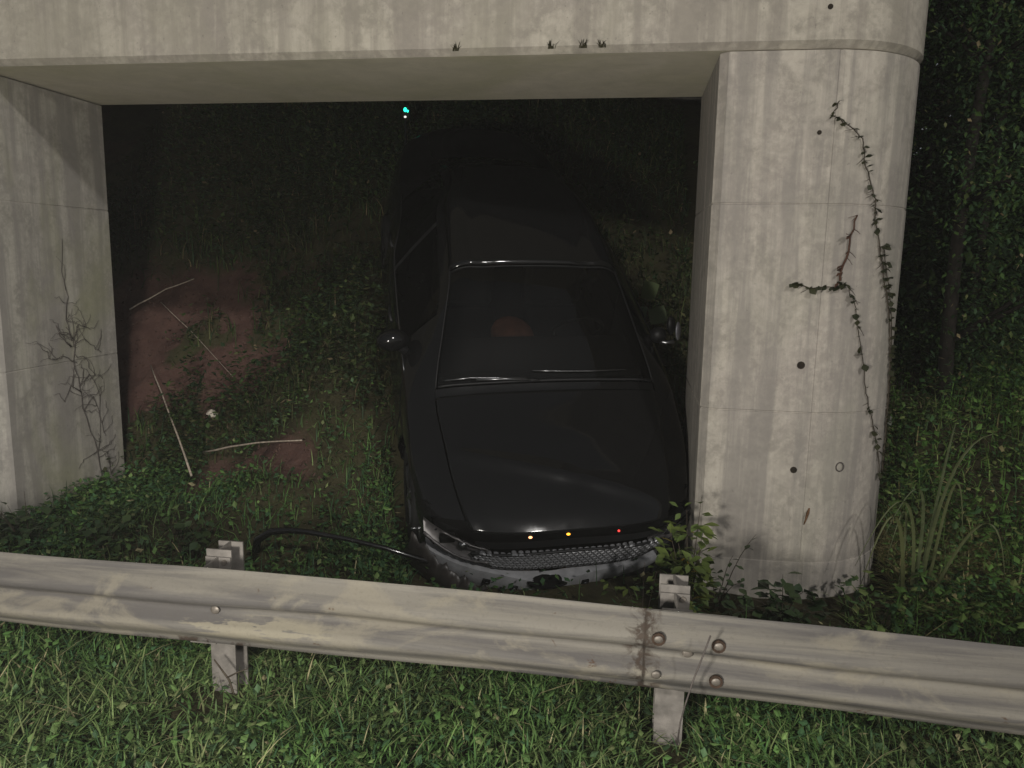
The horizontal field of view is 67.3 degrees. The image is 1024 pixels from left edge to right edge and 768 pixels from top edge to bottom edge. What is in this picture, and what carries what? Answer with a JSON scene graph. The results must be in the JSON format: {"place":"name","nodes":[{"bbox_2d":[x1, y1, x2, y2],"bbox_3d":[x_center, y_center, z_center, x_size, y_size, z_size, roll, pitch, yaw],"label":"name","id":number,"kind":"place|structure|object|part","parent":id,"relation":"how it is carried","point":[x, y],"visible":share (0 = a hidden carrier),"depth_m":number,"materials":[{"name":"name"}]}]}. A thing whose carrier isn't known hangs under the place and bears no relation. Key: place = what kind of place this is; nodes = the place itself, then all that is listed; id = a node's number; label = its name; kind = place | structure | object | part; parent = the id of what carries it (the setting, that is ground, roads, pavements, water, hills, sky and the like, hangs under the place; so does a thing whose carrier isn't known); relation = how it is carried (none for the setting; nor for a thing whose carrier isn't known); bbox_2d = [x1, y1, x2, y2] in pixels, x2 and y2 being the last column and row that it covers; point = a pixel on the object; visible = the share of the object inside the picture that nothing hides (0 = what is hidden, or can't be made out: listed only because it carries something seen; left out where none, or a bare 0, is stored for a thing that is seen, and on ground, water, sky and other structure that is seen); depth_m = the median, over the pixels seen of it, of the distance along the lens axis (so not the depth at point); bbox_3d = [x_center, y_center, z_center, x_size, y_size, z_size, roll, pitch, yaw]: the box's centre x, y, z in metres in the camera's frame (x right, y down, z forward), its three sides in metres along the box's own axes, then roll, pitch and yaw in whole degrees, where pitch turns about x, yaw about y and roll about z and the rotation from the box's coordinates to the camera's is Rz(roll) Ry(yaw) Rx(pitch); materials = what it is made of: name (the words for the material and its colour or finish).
{"place":"outdoors","nodes":[
{"label":"outdoors","id":0,"kind":"place"},
{"bbox_2d":[0,97,1023,767],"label":"ground","id":1,"kind":"structure","parent":0,"point":[124,131],"depth_m":7.12,"materials":[{"name":"red soil"}]},
{"bbox_2d":[0,509,41,544],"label":"leafy weed","id":2,"kind":"object","parent":1,"relation":"on","point":[2,536],"visible":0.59,"depth_m":4.87,"materials":[{"name":"green plant"}]},
{"bbox_2d":[0,493,63,554],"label":"leafy weed","id":3,"kind":"object","parent":1,"relation":"on","point":[24,530],"visible":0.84,"depth_m":4.71,"materials":[{"name":"green plant"}]},
{"bbox_2d":[52,514,133,559],"bbox_3d":[-2.534,0.945,4.738,0.414,0.349,0.345,2,9,8],"label":"leafy weed","id":4,"kind":"object","parent":1,"relation":"on","point":[126,521],"visible":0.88,"depth_m":4.70,"materials":[{"name":"green plant"}]},
{"bbox_2d":[130,278,193,309],"bbox_3d":[-3.458,-0.888,7.604,0.611,0.317,0.015,-1,9,-14],"label":"fallen stick","id":5,"kind":"object","parent":1,"relation":"on","point":[159,293],"visible":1,"depth_m":7.59,"materials":[{"name":"brown wood"}]},
{"bbox_2d":[150,365,192,476],"bbox_3d":[-2.898,0.273,6.512,0.017,0.708,1.442,-5,11,-35],"label":"fallen stick","id":6,"kind":"object","parent":1,"relation":"on","point":[185,457],"visible":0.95,"depth_m":6.32,"materials":[{"name":"brown wood"}]},
{"bbox_2d":[157,517,223,562],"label":"leafy weed","id":7,"kind":"object","parent":1,"relation":"on","point":[192,544],"visible":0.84,"depth_m":4.76,"materials":[{"name":"green plant"}]},
{"bbox_2d":[161,302,232,376],"bbox_3d":[-2.989,-0.432,7.276,1.277,0.631,0.009,8,12,38],"label":"fallen stick","id":8,"kind":"object","parent":1,"relation":"on","point":[195,335],"visible":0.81,"depth_m":7.29,"materials":[{"name":"brown wood"}]},
{"bbox_2d":[206,409,217,416],"bbox_3d":[-2.580,0.253,6.622,0.092,0.062,0.042,10,-38,-16],"label":"paper scrap","id":9,"kind":"object","parent":1,"relation":"on","point":[209,412],"visible":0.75,"depth_m":6.62,"materials":[{"name":"white paper"}]},
{"bbox_2d":[214,659,247,706],"bbox_3d":[-1.166,1.246,3.187,0.153,0.204,0.028,2,9,8],"label":"dark sprout","id":10,"kind":"object","parent":1,"relation":"on","point":[228,679],"visible":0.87,"depth_m":3.18,"materials":[{"name":"green plant"}]},
{"bbox_2d":[115,167,349,500],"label":"clay clods","id":11,"kind":"object","parent":1,"relation":"on","point":[206,355],"visible":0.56,"depth_m":7.25,"materials":[{"name":"brown soil"}]},
{"bbox_2d":[203,440,302,452],"bbox_3d":[-2.073,0.496,6.088,1.178,0.281,0.017,7,11,31],"label":"fallen stick","id":12,"kind":"object","parent":1,"relation":"on","point":[207,451],"visible":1,"depth_m":6.09,"materials":[{"name":"brown wood"}]},
{"bbox_2d":[0,371,714,613],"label":"bank weeds","id":13,"kind":"object","parent":1,"relation":"on","point":[117,501],"visible":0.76,"depth_m":5.23,"materials":[{"name":"green plant"}]},
{"bbox_2d":[106,97,697,480],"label":"bank weeds","id":14,"kind":"object","parent":1,"relation":"on","point":[346,305],"visible":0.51,"depth_m":8.25,"materials":[{"name":"green plant"}]},
{"bbox_2d":[403,107,410,145],"bbox_3d":[-1.161,-2.514,8.479,0.075,1.027,0.070,2,9,8],"label":"green marker light","id":15,"kind":"object","parent":1,"relation":"on","point":[406,113],"visible":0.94,"depth_m":8.40,"materials":[{"name":"black plastic"}]},
{"bbox_2d":[0,0,928,599],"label":"bridge pier","id":16,"kind":"structure","parent":1,"relation":"on","point":[780,448],"depth_m":4.45,"materials":[{"name":"concrete"}]},
{"bbox_2d":[28,261,118,481],"bbox_3d":[-3.259,-0.066,5.762,0.058,2.010,0.887,2,9,8],"label":"dead creeper","id":17,"kind":"object","parent":16,"relation":"attached to","point":[104,470],"visible":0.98,"depth_m":5.86,"materials":[{"name":"brown plant"}]},
{"bbox_2d":[451,42,460,50],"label":"edge tuft","id":18,"kind":"object","parent":16,"relation":"attached to","point":[455,47],"visible":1,"depth_m":4.31,"materials":[{"name":"green plant"}]},
{"bbox_2d":[548,40,556,48],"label":"edge tuft","id":19,"kind":"object","parent":16,"relation":"attached to","point":[550,46],"visible":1,"depth_m":4.24,"materials":[{"name":"green plant"}]},
{"bbox_2d":[577,39,586,47],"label":"edge tuft","id":20,"kind":"object","parent":16,"relation":"attached to","point":[584,45],"visible":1,"depth_m":4.21,"materials":[{"name":"green plant"}]},
{"bbox_2d":[595,39,605,47],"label":"edge tuft","id":21,"kind":"object","parent":16,"relation":"attached to","point":[602,44],"visible":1,"depth_m":4.20,"materials":[{"name":"green plant"}]},
{"bbox_2d":[789,282,883,480],"bbox_3d":[1.892,0.017,4.371,0.755,1.185,0.151,-2,10,-17],"label":"creeping vine","id":22,"kind":"object","parent":16,"relation":"attached to","point":[855,316],"visible":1,"depth_m":4.27,"materials":[{"name":"green plant"}]},
{"bbox_2d":[835,215,859,286],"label":"dead vine stem","id":23,"kind":"object","parent":16,"relation":"attached to","point":[843,264],"visible":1,"depth_m":4.19,"materials":[{"name":"black plant"}]},
{"bbox_2d":[829,100,898,473],"bbox_3d":[2.021,-0.459,4.346,0.742,2.135,0.150,-4,10,-28],"label":"climbing vine","id":24,"kind":"object","parent":16,"relation":"attached to","point":[886,246],"visible":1,"depth_m":4.36,"materials":[{"name":"green plant"}]},
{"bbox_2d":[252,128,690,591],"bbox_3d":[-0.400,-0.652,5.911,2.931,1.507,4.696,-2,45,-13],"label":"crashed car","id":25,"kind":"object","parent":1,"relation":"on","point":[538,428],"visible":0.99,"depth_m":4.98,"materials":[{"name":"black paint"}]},
{"bbox_3d":[-0.646,-0.699,5.350,0.287,0.410,0.780,-2,45,-13],"label":"side window","id":26,"kind":"part","parent":25,"relation":"part of","materials":[{"name":"black glass"}]},
{"bbox_3d":[-0.729,-1.327,5.965,0.400,0.387,0.860,-2,45,-13],"label":"side window","id":27,"kind":"part","parent":25,"relation":"part of","materials":[{"name":"black glass"}]},
{"bbox_3d":[-0.151,-1.833,6.463,0.812,0.195,0.780,-1,9,-13],"label":"rear window","id":28,"kind":"part","parent":25,"relation":"part of","materials":[{"name":"black glass"}]},
{"bbox_3d":[0.836,-0.744,5.681,0.287,0.410,0.780,-2,45,-13],"label":"side window","id":29,"kind":"part","parent":25,"relation":"part of","materials":[{"name":"black glass"}]},
{"bbox_2d":[0,540,1023,746],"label":"guardrail","id":30,"kind":"object","parent":1,"relation":"on","point":[226,605],"visible":0.99,"depth_m":2.85,"materials":[{"name":"metal"}]},
{"bbox_2d":[676,635,710,745],"bbox_3d":[0.622,1.057,2.632,0.095,0.422,0.031,2,9,8],"label":"dry twig","id":31,"kind":"object","parent":30,"relation":"on","point":[690,689],"visible":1,"depth_m":2.62,"materials":[{"name":"brown wood"}]},
{"bbox_2d":[600,562,658,608],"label":"weed","id":32,"kind":"object","parent":1,"relation":"on","point":[634,588],"visible":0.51,"depth_m":3.87,"materials":[{"name":"green plant"}]},
{"bbox_2d":[632,281,666,357],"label":"pale broad leaf plant","id":33,"kind":"object","parent":1,"relation":"on","point":[658,314],"visible":0.59,"depth_m":6.58,"materials":[{"name":"green plant"}]},
{"bbox_2d":[653,97,701,103],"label":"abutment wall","id":34,"kind":"structure","parent":1,"relation":"on","point":[688,99],"depth_m":12.27,"materials":[{"name":"concrete"}]},
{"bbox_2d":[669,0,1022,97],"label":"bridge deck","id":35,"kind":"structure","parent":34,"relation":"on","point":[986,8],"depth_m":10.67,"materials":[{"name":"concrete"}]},
{"bbox_2d":[648,497,718,613],"bbox_3d":[0.940,0.976,4.139,0.362,0.729,0.345,6,10,27],"label":"leafy bush","id":36,"kind":"object","parent":1,"relation":"on","point":[702,570],"visible":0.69,"depth_m":4.10,"materials":[{"name":"green plant"}]},
{"bbox_2d":[707,536,755,614],"bbox_3d":[1.202,1.071,4.278,0.319,0.472,0.140,1,9,0],"label":"sprawling weed","id":37,"kind":"object","parent":1,"relation":"on","point":[720,594],"visible":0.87,"depth_m":4.28,"materials":[{"name":"green plant"}]},
{"bbox_2d":[721,571,850,623],"bbox_3d":[1.440,1.187,4.060,0.645,0.358,0.385,6,10,29],"label":"broadleaf shrub","id":38,"kind":"object","parent":1,"relation":"on","point":[774,606],"visible":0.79,"depth_m":4.09,"materials":[{"name":"green plant"}]},
{"bbox_2d":[677,1,965,281],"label":"tree","id":39,"kind":"object","parent":1,"relation":"on","point":[905,260],"depth_m":7.76,"materials":[{"name":"green plant"}]},
{"bbox_2d":[809,292,1023,645],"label":"roadside weeds","id":40,"kind":"object","parent":1,"relation":"on","point":[969,608],"visible":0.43,"depth_m":4.96,"materials":[{"name":"green plant"}]},
{"bbox_2d":[855,423,1023,605],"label":"tall grass clump","id":41,"kind":"object","parent":1,"relation":"on","point":[934,520],"visible":0.9,"depth_m":4.32,"materials":[{"name":"green plant"}]},
{"bbox_2d":[892,0,1023,406],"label":"tree","id":42,"kind":"object","parent":1,"relation":"on","point":[987,59],"visible":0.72,"depth_m":6.19,"materials":[{"name":"green plant"}]},
{"bbox_2d":[893,148,1023,377],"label":"undergrowth","id":43,"kind":"object","parent":1,"relation":"on","point":[908,296],"visible":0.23,"depth_m":7.47,"materials":[{"name":"green plant"}]},
{"bbox_2d":[897,0,1023,353],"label":"tree","id":44,"kind":"object","parent":1,"relation":"on","point":[996,145],"visible":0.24,"depth_m":7.31,"materials":[{"name":"green plant"}]},
{"bbox_2d":[903,0,1023,369],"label":"tree","id":45,"kind":"object","parent":1,"relation":"on","point":[1017,238],"visible":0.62,"depth_m":6.56,"materials":[{"name":"green plant"}]},
{"bbox_2d":[905,9,1023,226],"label":"woods","id":46,"kind":"object","parent":1,"relation":"on","point":[963,137],"visible":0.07,"depth_m":11.32,"materials":[{"name":"green plant"}]},
{"bbox_2d":[905,0,1023,267],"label":"tree","id":47,"kind":"object","parent":1,"relation":"on","point":[958,165],"visible":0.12,"depth_m":9.39,"materials":[{"name":"green plant"}]},
{"bbox_2d":[910,62,1023,171],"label":"wood edge","id":48,"kind":"object","parent":1,"relation":"on","point":[966,124],"depth_m":14.23,"materials":[{"name":"green plant"}]},
{"bbox_2d":[911,0,1023,260],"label":"tree","id":49,"kind":"object","parent":1,"relation":"on","point":[941,81],"visible":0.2,"depth_m":9.41,"materials":[{"name":"green plant"}]},
{"bbox_2d":[0,545,1023,767],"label":"verge grass","id":50,"kind":"structure","parent":0,"point":[19,696],"depth_m":3.07,"materials":[{"name":"green plant"}]}
]}

